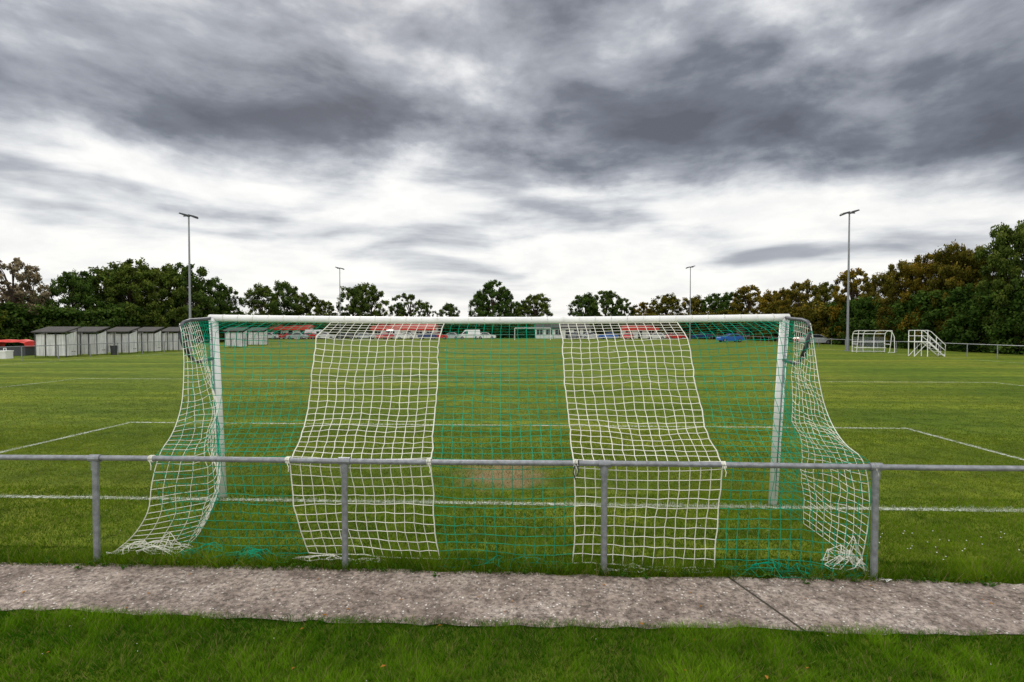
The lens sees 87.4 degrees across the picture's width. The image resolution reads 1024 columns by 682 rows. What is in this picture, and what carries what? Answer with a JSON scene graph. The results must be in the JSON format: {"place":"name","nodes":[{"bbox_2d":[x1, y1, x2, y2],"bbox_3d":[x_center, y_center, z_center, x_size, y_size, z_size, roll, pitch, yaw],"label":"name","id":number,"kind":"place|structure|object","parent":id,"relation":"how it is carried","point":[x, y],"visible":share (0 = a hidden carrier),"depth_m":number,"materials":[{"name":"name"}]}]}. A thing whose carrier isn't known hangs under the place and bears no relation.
{"place":"outdoors","nodes":[
{"label":"outdoors","id":0,"kind":"place"},
{"bbox_2d":[0,339,34,355],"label":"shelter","id":1,"kind":"object","parent":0,"point":[28,351],"visible":0.75,"depth_m":45.51,"materials":[{"name":"plastic"}]},
{"bbox_2d":[22,571,992,678],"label":"fallen leaves","id":2,"kind":"object","parent":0,"point":[382,665],"visible":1,"depth_m":4.24,"materials":[{"name":"brown plant"}]},
{"bbox_2d":[0,338,1023,681],"bbox_3d":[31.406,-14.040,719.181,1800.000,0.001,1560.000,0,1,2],"label":"grass field","id":3,"kind":"structure","parent":0,"point":[886,370],"depth_m":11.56,"materials":[{"name":"green plant"}]},
{"bbox_2d":[0,310,9,339],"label":"oak tree","id":4,"kind":"object","parent":3,"relation":"on","point":[2,318],"visible":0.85,"depth_m":62.96,"materials":[{"name":"green plant"}]},
{"bbox_2d":[0,348,13,358],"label":"white storage box","id":5,"kind":"object","parent":3,"relation":"on","point":[6,354],"visible":1,"depth_m":40.87,"materials":[{"name":"paint"}]},
{"bbox_2d":[0,257,51,323],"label":"silver birch tree","id":6,"kind":"object","parent":3,"relation":"on","point":[13,293],"visible":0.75,"depth_m":67.88,"materials":[{"name":"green plant"}]},
{"bbox_2d":[14,269,51,307],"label":"silver birch tree","id":7,"kind":"object","parent":3,"relation":"on","point":[30,300],"visible":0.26,"depth_m":69.21,"materials":[{"name":"green plant"}]},
{"bbox_2d":[23,294,57,305],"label":"oak tree","id":8,"kind":"object","parent":3,"relation":"on","point":[36,303],"visible":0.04,"depth_m":79.66,"materials":[{"name":"green plant"}]},
{"bbox_2d":[31,327,80,356],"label":"storage shed","id":9,"kind":"structure","parent":3,"relation":"on","point":[44,337],"depth_m":43.01,"materials":[{"name":"metal"}]},
{"bbox_2d":[42,268,102,319],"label":"oak tree","id":10,"kind":"object","parent":3,"relation":"on","point":[65,279],"visible":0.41,"depth_m":74.06,"materials":[{"name":"green plant"}]},
{"bbox_2d":[68,327,109,354],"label":"storage shed","id":11,"kind":"structure","parent":3,"relation":"on","point":[92,340],"depth_m":46.02,"materials":[{"name":"metal"}]},
{"bbox_2d":[67,270,125,319],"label":"oak tree","id":12,"kind":"object","parent":3,"relation":"on","point":[87,299],"visible":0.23,"depth_m":76.45,"materials":[{"name":"green plant"}]},
{"bbox_2d":[74,267,134,309],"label":"oak tree","id":13,"kind":"object","parent":3,"relation":"on","point":[94,270],"visible":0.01,"depth_m":86.55,"materials":[{"name":"green plant"}]},
{"bbox_2d":[110,345,116,354],"bbox_3d":[-34.963,0.803,47.030,0.600,0.820,0.600,0,1,2],"label":"litter bin","id":14,"kind":"object","parent":3,"relation":"on","point":[113,349],"visible":0.87,"depth_m":46.85,"materials":[{"name":"metal"}]},
{"bbox_2d":[103,327,139,353],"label":"storage shed","id":15,"kind":"structure","parent":3,"relation":"on","point":[121,340],"depth_m":49.01,"materials":[{"name":"metal"}]},
{"bbox_2d":[0,300,249,345],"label":"hedgerow","id":16,"kind":"object","parent":3,"relation":"on","point":[28,323],"visible":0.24,"depth_m":69.83,"materials":[{"name":"green plant"}]},
{"bbox_2d":[94,256,165,332],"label":"oak tree","id":17,"kind":"object","parent":3,"relation":"on","point":[126,273],"visible":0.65,"depth_m":78.10,"materials":[{"name":"green plant"}]},
{"bbox_2d":[132,327,163,351],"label":"storage shed","id":18,"kind":"structure","parent":3,"relation":"on","point":[150,340],"depth_m":52.02,"materials":[{"name":"metal"}]},
{"bbox_2d":[131,264,187,332],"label":"oak tree","id":19,"kind":"object","parent":3,"relation":"on","point":[167,279],"visible":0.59,"depth_m":80.76,"materials":[{"name":"green plant"}]},
{"bbox_2d":[160,327,187,350],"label":"storage shed","id":20,"kind":"structure","parent":3,"relation":"on","point":[175,344],"depth_m":55.00,"materials":[{"name":"metal"}]},
{"bbox_2d":[137,263,211,320],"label":"oak tree","id":21,"kind":"object","parent":3,"relation":"on","point":[144,294],"visible":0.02,"depth_m":88.21,"materials":[{"name":"green plant"}]},
{"bbox_2d":[159,262,215,342],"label":"oak tree","id":22,"kind":"object","parent":3,"relation":"on","point":[197,291],"visible":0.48,"depth_m":84.82,"materials":[{"name":"green plant"}]},
{"bbox_2d":[179,212,197,350],"bbox_3d":[-33.045,-6.025,54.878,1.718,14.117,0.600,0,1,2],"label":"floodlight mast","id":23,"kind":"object","parent":3,"relation":"on","point":[189,267],"visible":0.77,"depth_m":54.79,"materials":[{"name":"metal"}]},
{"bbox_2d":[187,276,230,341],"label":"oak tree","id":24,"kind":"object","parent":3,"relation":"on","point":[211,284],"visible":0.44,"depth_m":91.11,"materials":[{"name":"green plant"}]},
{"bbox_2d":[216,287,243,335],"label":"oak tree","id":25,"kind":"object","parent":3,"relation":"on","point":[230,304],"visible":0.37,"depth_m":95.47,"materials":[{"name":"green plant"}]},
{"bbox_2d":[223,327,248,346],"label":"storage shed","id":26,"kind":"structure","parent":3,"relation":"on","point":[234,337],"depth_m":66.00,"materials":[{"name":"metal"}]},
{"bbox_2d":[247,327,268,344],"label":"storage shed","id":27,"kind":"structure","parent":3,"relation":"on","point":[259,335],"depth_m":74.00,"materials":[{"name":"metal"}]},
{"bbox_2d":[241,283,281,326],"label":"oak tree","id":28,"kind":"object","parent":3,"relation":"on","point":[255,303],"visible":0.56,"depth_m":126.55,"materials":[{"name":"green plant"}]},
{"bbox_2d":[263,280,309,315],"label":"oak tree","id":29,"kind":"object","parent":3,"relation":"on","point":[287,300],"visible":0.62,"depth_m":127.86,"materials":[{"name":"green plant"}]},
{"bbox_2d":[269,325,316,338],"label":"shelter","id":30,"kind":"object","parent":3,"relation":"on","point":[303,328],"visible":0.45,"depth_m":123.90,"materials":[{"name":"red metal"}]},
{"bbox_2d":[286,333,307,338],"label":"parked car","id":31,"kind":"object","parent":3,"relation":"on","point":[293,335],"visible":0.85,"depth_m":116.18,"materials":[{"name":"paint"}]},
{"bbox_2d":[289,292,321,323],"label":"oak tree","id":32,"kind":"object","parent":3,"relation":"on","point":[310,304],"visible":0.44,"depth_m":130.78,"materials":[{"name":"green plant"}]},
{"bbox_2d":[304,330,324,338],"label":"parked van","id":33,"kind":"object","parent":3,"relation":"on","point":[311,331],"visible":0.17,"depth_m":120.16,"materials":[{"name":"paint"}]},
{"bbox_2d":[313,299,337,324],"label":"oak tree","id":34,"kind":"object","parent":3,"relation":"on","point":[323,303],"visible":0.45,"depth_m":132.72,"materials":[{"name":"green plant"}]},
{"bbox_2d":[316,333,335,338],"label":"parked car","id":35,"kind":"object","parent":3,"relation":"on","point":[331,336],"visible":0.73,"depth_m":117.18,"materials":[{"name":"paint"}]},
{"bbox_2d":[336,267,343,338],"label":"floodlight mast","id":36,"kind":"object","parent":3,"relation":"on","point":[339,298],"visible":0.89,"depth_m":105.79,"materials":[{"name":"metal"}]},
{"bbox_2d":[335,333,354,338],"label":"parked car","id":37,"kind":"object","parent":3,"relation":"on","point":[350,335],"visible":0.7,"depth_m":117.20,"materials":[{"name":"paint"}]},
{"bbox_2d":[331,283,372,328],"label":"oak tree","id":38,"kind":"object","parent":3,"relation":"on","point":[352,308],"visible":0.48,"depth_m":131.96,"materials":[{"name":"green plant"}]},
{"bbox_2d":[355,333,375,338],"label":"parked car","id":39,"kind":"object","parent":3,"relation":"on","point":[360,334],"visible":0.64,"depth_m":117.18,"materials":[{"name":"paint"}]},
{"bbox_2d":[355,282,389,316],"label":"oak tree","id":40,"kind":"object","parent":3,"relation":"on","point":[371,292],"visible":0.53,"depth_m":133.65,"materials":[{"name":"green plant"}]},
{"bbox_2d":[376,333,393,338],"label":"parked car","id":41,"kind":"object","parent":3,"relation":"on","point":[386,336],"visible":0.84,"depth_m":116.00,"materials":[{"name":"paint"}]},
{"bbox_2d":[388,302,407,316],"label":"oak tree","id":42,"kind":"object","parent":3,"relation":"on","point":[396,306],"visible":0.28,"depth_m":138.99,"materials":[{"name":"green plant"}]},
{"bbox_2d":[371,324,438,336],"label":"changing room block","id":43,"kind":"structure","parent":3,"relation":"on","point":[412,329],"depth_m":127.81,"materials":[{"name":"red metal"}]},
{"bbox_2d":[375,330,431,333],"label":"windows and door","id":44,"kind":"structure","parent":43,"relation":"in","point":[377,331],"depth_m":127.84,"materials":[{"name":"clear glass"}]},
{"bbox_2d":[396,333,415,338],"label":"parked car","id":45,"kind":"object","parent":3,"relation":"on","point":[401,337],"visible":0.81,"depth_m":117.17,"materials":[{"name":"paint"}]},
{"bbox_2d":[388,292,429,316],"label":"oak tree","id":46,"kind":"object","parent":3,"relation":"on","point":[419,304],"visible":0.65,"depth_m":136.98,"materials":[{"name":"green plant"}]},
{"bbox_2d":[417,333,436,338],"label":"parked car","id":47,"kind":"object","parent":3,"relation":"on","point":[427,335],"visible":0.48,"depth_m":116.17,"materials":[{"name":"paint"}]},
{"bbox_2d":[417,305,437,316],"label":"oak tree","id":48,"kind":"object","parent":3,"relation":"on","point":[427,309],"visible":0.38,"depth_m":139.24,"materials":[{"name":"green plant"}]},
{"bbox_2d":[248,315,632,338],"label":"hedgerow","id":49,"kind":"object","parent":3,"relation":"on","point":[522,333],"visible":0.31,"depth_m":131.70,"materials":[{"name":"green plant"}]},
{"bbox_2d":[438,302,459,324],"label":"oak tree","id":50,"kind":"object","parent":3,"relation":"on","point":[450,308],"visible":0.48,"depth_m":138.85,"materials":[{"name":"green plant"}]},
{"bbox_2d":[460,330,479,338],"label":"parked van","id":51,"kind":"object","parent":3,"relation":"on","point":[471,332],"visible":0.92,"depth_m":118.17,"materials":[{"name":"paint"}]},
{"bbox_2d":[468,289,490,327],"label":"oak tree","id":52,"kind":"object","parent":3,"relation":"on","point":[480,296],"visible":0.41,"depth_m":135.03,"materials":[{"name":"green plant"}]},
{"bbox_2d":[477,332,495,338],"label":"parked car","id":53,"kind":"object","parent":3,"relation":"on","point":[487,336],"visible":0.78,"depth_m":118.17,"materials":[{"name":"paint"}]},
{"bbox_2d":[106,314,878,578],"bbox_3d":[-0.330,0.936,6.048,7.491,2.526,2.196,0,1,2],"label":"football goal","id":54,"kind":"object","parent":3,"relation":"on","point":[213,352],"visible":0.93,"depth_m":5.69,"materials":[{"name":"white fabric"}]},
{"bbox_2d":[475,279,510,335],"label":"oak tree","id":55,"kind":"object","parent":3,"relation":"on","point":[492,293],"visible":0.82,"depth_m":132.50,"materials":[{"name":"green plant"}]},
{"bbox_2d":[497,287,515,325],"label":"oak tree","id":56,"kind":"object","parent":3,"relation":"on","point":[512,304],"visible":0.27,"depth_m":136.03,"materials":[{"name":"green plant"}]},
{"bbox_2d":[0,334,1022,360],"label":"pitch perimeter railing","id":57,"kind":"object","parent":3,"relation":"on","point":[485,334],"visible":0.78,"depth_m":56.42,"materials":[{"name":"metal"}]},
{"bbox_2d":[0,454,1023,578],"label":"pitch perimeter railing","id":58,"kind":"object","parent":3,"relation":"on","point":[95,460],"visible":0.9,"depth_m":4.97,"materials":[{"name":"metal"}]},
{"bbox_2d":[0,341,1023,511],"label":"pitch line markings","id":59,"kind":"object","parent":3,"relation":"on","point":[451,502],"visible":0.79,"depth_m":7.18,"materials":[{"name":"paint"}]},
{"bbox_2d":[42,554,996,586],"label":"verge weeds","id":60,"kind":"object","parent":3,"relation":"on","point":[621,574],"visible":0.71,"depth_m":4.97,"materials":[{"name":"green plant"}]},
{"bbox_2d":[509,299,531,316],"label":"oak tree","id":61,"kind":"object","parent":3,"relation":"on","point":[518,304],"visible":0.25,"depth_m":138.48,"materials":[{"name":"green plant"}]},
{"bbox_2d":[515,293,552,335],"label":"oak tree","id":62,"kind":"object","parent":3,"relation":"on","point":[544,305],"visible":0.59,"depth_m":134.76,"materials":[{"name":"green plant"}]},
{"bbox_2d":[534,324,592,338],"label":"clubhouse","id":63,"kind":"structure","parent":3,"relation":"on","point":[555,330],"depth_m":125.09,"materials":[{"name":"paint"}]},
{"bbox_2d":[537,330,588,338],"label":"windows and door","id":64,"kind":"structure","parent":63,"relation":"in","point":[539,332],"depth_m":125.00,"materials":[{"name":"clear glass"}]},
{"bbox_2d":[568,333,580,338],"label":"parked car","id":65,"kind":"object","parent":3,"relation":"on","point":[573,335],"visible":0.66,"depth_m":115.66,"materials":[{"name":"paint"}]},
{"bbox_2d":[566,292,597,316],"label":"oak tree","id":66,"kind":"object","parent":3,"relation":"on","point":[580,302],"visible":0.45,"depth_m":133.80,"materials":[{"name":"green plant"}]},
{"bbox_2d":[581,333,598,338],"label":"parked car","id":67,"kind":"object","parent":3,"relation":"on","point":[591,335],"visible":0.73,"depth_m":117.17,"materials":[{"name":"paint"}]},
{"bbox_2d":[584,290,622,330],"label":"oak tree","id":68,"kind":"object","parent":3,"relation":"on","point":[608,296],"visible":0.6,"depth_m":132.23,"materials":[{"name":"green plant"}]},
{"bbox_2d":[598,333,618,338],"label":"parked car","id":69,"kind":"object","parent":3,"relation":"on","point":[615,335],"visible":0.54,"depth_m":116.30,"materials":[{"name":"paint"}]},
{"bbox_2d":[611,298,634,315],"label":"oak tree","id":70,"kind":"object","parent":3,"relation":"on","point":[625,309],"visible":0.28,"depth_m":137.09,"materials":[{"name":"green plant"}]},
{"bbox_2d":[619,325,658,338],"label":"storage hut","id":71,"kind":"object","parent":3,"relation":"on","point":[638,336],"visible":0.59,"depth_m":125.99,"materials":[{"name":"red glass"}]},
{"bbox_2d":[626,331,654,338],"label":"windows and door","id":72,"kind":"structure","parent":71,"relation":"in","point":[639,337],"depth_m":125.98,"materials":[{"name":"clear glass"}]},
{"bbox_2d":[632,302,655,315],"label":"oak tree","id":73,"kind":"object","parent":3,"relation":"on","point":[646,309],"visible":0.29,"depth_m":132.99,"materials":[{"name":"green plant"}]},
{"bbox_2d":[645,334,665,338],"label":"parked car","id":74,"kind":"object","parent":3,"relation":"on","point":[662,336],"visible":0.69,"depth_m":117.15,"materials":[{"name":"paint"}]},
{"bbox_2d":[651,292,684,315],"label":"oak tree","id":75,"kind":"object","parent":3,"relation":"on","point":[669,301],"visible":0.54,"depth_m":130.41,"materials":[{"name":"green plant"}]},
{"bbox_2d":[666,333,685,338],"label":"parked car","id":76,"kind":"object","parent":3,"relation":"on","point":[671,337],"visible":0.71,"depth_m":116.19,"materials":[{"name":"paint"}]},
{"bbox_2d":[686,266,693,340],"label":"floodlight mast","id":77,"kind":"object","parent":3,"relation":"on","point":[690,303],"visible":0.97,"depth_m":103.75,"materials":[{"name":"metal"}]},
{"bbox_2d":[674,295,708,314],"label":"oak tree","id":78,"kind":"object","parent":3,"relation":"on","point":[696,303],"visible":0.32,"depth_m":127.95,"materials":[{"name":"green plant"}]},
{"bbox_2d":[691,333,712,338],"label":"parked car","id":79,"kind":"object","parent":3,"relation":"on","point":[702,335],"visible":0.81,"depth_m":117.20,"materials":[{"name":"paint"}]},
{"bbox_2d":[699,293,726,314],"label":"oak tree","id":80,"kind":"object","parent":3,"relation":"on","point":[714,305],"visible":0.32,"depth_m":123.59,"materials":[{"name":"green plant"}]},
{"bbox_2d":[716,334,743,341],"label":"parked car","id":81,"kind":"object","parent":3,"relation":"on","point":[731,337],"visible":0.79,"depth_m":91.19,"materials":[{"name":"paint"}]},
{"bbox_2d":[628,300,836,343],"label":"hedgerow","id":82,"kind":"object","parent":3,"relation":"on","point":[820,312],"visible":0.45,"depth_m":103.51,"materials":[{"name":"green plant"}]},
{"bbox_2d":[716,291,749,334],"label":"oak tree","id":83,"kind":"object","parent":3,"relation":"on","point":[725,298],"visible":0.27,"depth_m":116.59,"materials":[{"name":"green plant"}]},
{"bbox_2d":[735,326,750,339],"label":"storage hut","id":84,"kind":"object","parent":3,"relation":"on","point":[745,335],"visible":0.23,"depth_m":108.14,"materials":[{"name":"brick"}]},
{"bbox_2d":[727,285,769,329],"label":"oak tree","id":85,"kind":"object","parent":3,"relation":"on","point":[749,301],"visible":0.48,"depth_m":111.54,"materials":[{"name":"green plant"}]},
{"bbox_2d":[753,289,791,331],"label":"oak tree","id":86,"kind":"object","parent":3,"relation":"on","point":[764,300],"visible":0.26,"depth_m":103.27,"materials":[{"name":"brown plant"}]},
{"bbox_2d":[768,287,797,336],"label":"oak tree","id":87,"kind":"object","parent":3,"relation":"on","point":[780,294],"visible":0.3,"depth_m":98.74,"materials":[{"name":"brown plant"}]},
{"bbox_2d":[774,279,818,338],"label":"oak tree","id":88,"kind":"object","parent":3,"relation":"on","point":[798,296],"visible":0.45,"depth_m":91.12,"materials":[{"name":"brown plant"}]},
{"bbox_2d":[799,334,832,343],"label":"parked car","id":89,"kind":"object","parent":3,"relation":"on","point":[822,339],"visible":0.56,"depth_m":79.19,"materials":[{"name":"paint"}]},
{"bbox_2d":[804,281,841,333],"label":"oak tree","id":90,"kind":"object","parent":3,"relation":"on","point":[823,290],"visible":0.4,"depth_m":85.17,"materials":[{"name":"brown plant"}]},
{"bbox_2d":[839,209,859,350],"bbox_3d":[34.487,-6.175,54.874,1.718,14.417,0.600,0,1,2],"label":"floodlight mast","id":91,"kind":"object","parent":3,"relation":"on","point":[848,291],"visible":0.94,"depth_m":54.81,"materials":[{"name":"metal"}]},
{"bbox_2d":[828,267,879,340],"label":"oak tree","id":92,"kind":"object","parent":3,"relation":"on","point":[854,288],"visible":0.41,"depth_m":75.91,"materials":[{"name":"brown plant"}]},
{"bbox_2d":[852,330,894,352],"bbox_3d":[35.147,0.051,51.824,3.562,2.165,1.372,0,1,9],"label":"team dugout","id":93,"kind":"object","parent":3,"relation":"on","point":[858,333],"visible":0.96,"depth_m":52.16,"materials":[{"name":"white paint"}]},
{"bbox_2d":[858,274,897,318],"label":"oak tree","id":94,"kind":"object","parent":3,"relation":"on","point":[870,285],"visible":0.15,"depth_m":71.93,"materials":[{"name":"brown plant"}]},
{"bbox_2d":[871,259,926,343],"bbox_3d":[46.986,-4.383,63.970,6.370,10.674,6.857,0,1,8],"label":"oak tree","id":95,"kind":"object","parent":3,"relation":"on","point":[892,275],"visible":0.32,"depth_m":63.97,"materials":[{"name":"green plant"}]},
{"bbox_2d":[896,252,948,344],"bbox_3d":[47.290,-4.553,60.009,6.600,11.205,7.105,-1,2,-35],"label":"oak tree","id":96,"kind":"object","parent":3,"relation":"on","point":[918,269],"visible":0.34,"depth_m":60.07,"materials":[{"name":"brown plant"}]},
{"bbox_2d":[824,282,1023,354],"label":"hedgerow","id":97,"kind":"object","parent":3,"relation":"on","point":[968,315],"visible":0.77,"depth_m":54.51,"materials":[{"name":"green plant"}]},
{"bbox_2d":[908,330,945,356],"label":"viewing platform steps","id":98,"kind":"structure","parent":3,"relation":"on","point":[927,341],"depth_m":44.23,"materials":[{"name":"white paint"}]},
{"bbox_2d":[922,239,994,340],"bbox_3d":[46.988,-4.680,55.688,6.141,11.664,6.506,0,1,-8],"label":"oak tree","id":99,"kind":"object","parent":3,"relation":"on","point":[953,273],"visible":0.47,"depth_m":55.23,"materials":[{"name":"green plant"}]},
{"bbox_2d":[954,253,1018,287],"bbox_3d":[48.610,-4.144,54.935,6.203,10.604,5.762,-1,2,-38],"label":"oak tree","id":100,"kind":"object","parent":3,"relation":"on","point":[978,264],"visible":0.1,"depth_m":54.16,"materials":[{"name":"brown plant"}]},
{"bbox_2d":[971,220,1023,340],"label":"oak tree","id":101,"kind":"object","parent":3,"relation":"on","point":[1002,250],"visible":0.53,"depth_m":49.66,"materials":[{"name":"green plant"}]},
{"bbox_2d":[987,228,1023,346],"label":"oak tree","id":102,"kind":"object","parent":3,"relation":"on","point":[1001,299],"visible":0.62,"depth_m":47.81,"materials":[{"name":"green plant"}]},
{"bbox_2d":[1011,239,1023,328],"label":"oak tree","id":103,"kind":"object","parent":3,"relation":"on","point":[1020,283],"visible":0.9,"depth_m":46.30,"materials":[{"name":"green plant"}]},
{"bbox_2d":[0,539,1023,681],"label":"verge grass","id":104,"kind":"structure","parent":0,"point":[61,556],"depth_m":3.89,"materials":[{"name":"green plant"}]},
{"bbox_2d":[0,562,1023,634],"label":"concrete path","id":105,"kind":"structure","parent":0,"point":[950,608],"depth_m":4.52,"materials":[{"name":"grey concrete"}]},
{"bbox_2d":[0,0,1023,323],"label":"sky","id":106,"kind":"structure","parent":0,"point":[434,151],"materials":[{"name":"grey"}]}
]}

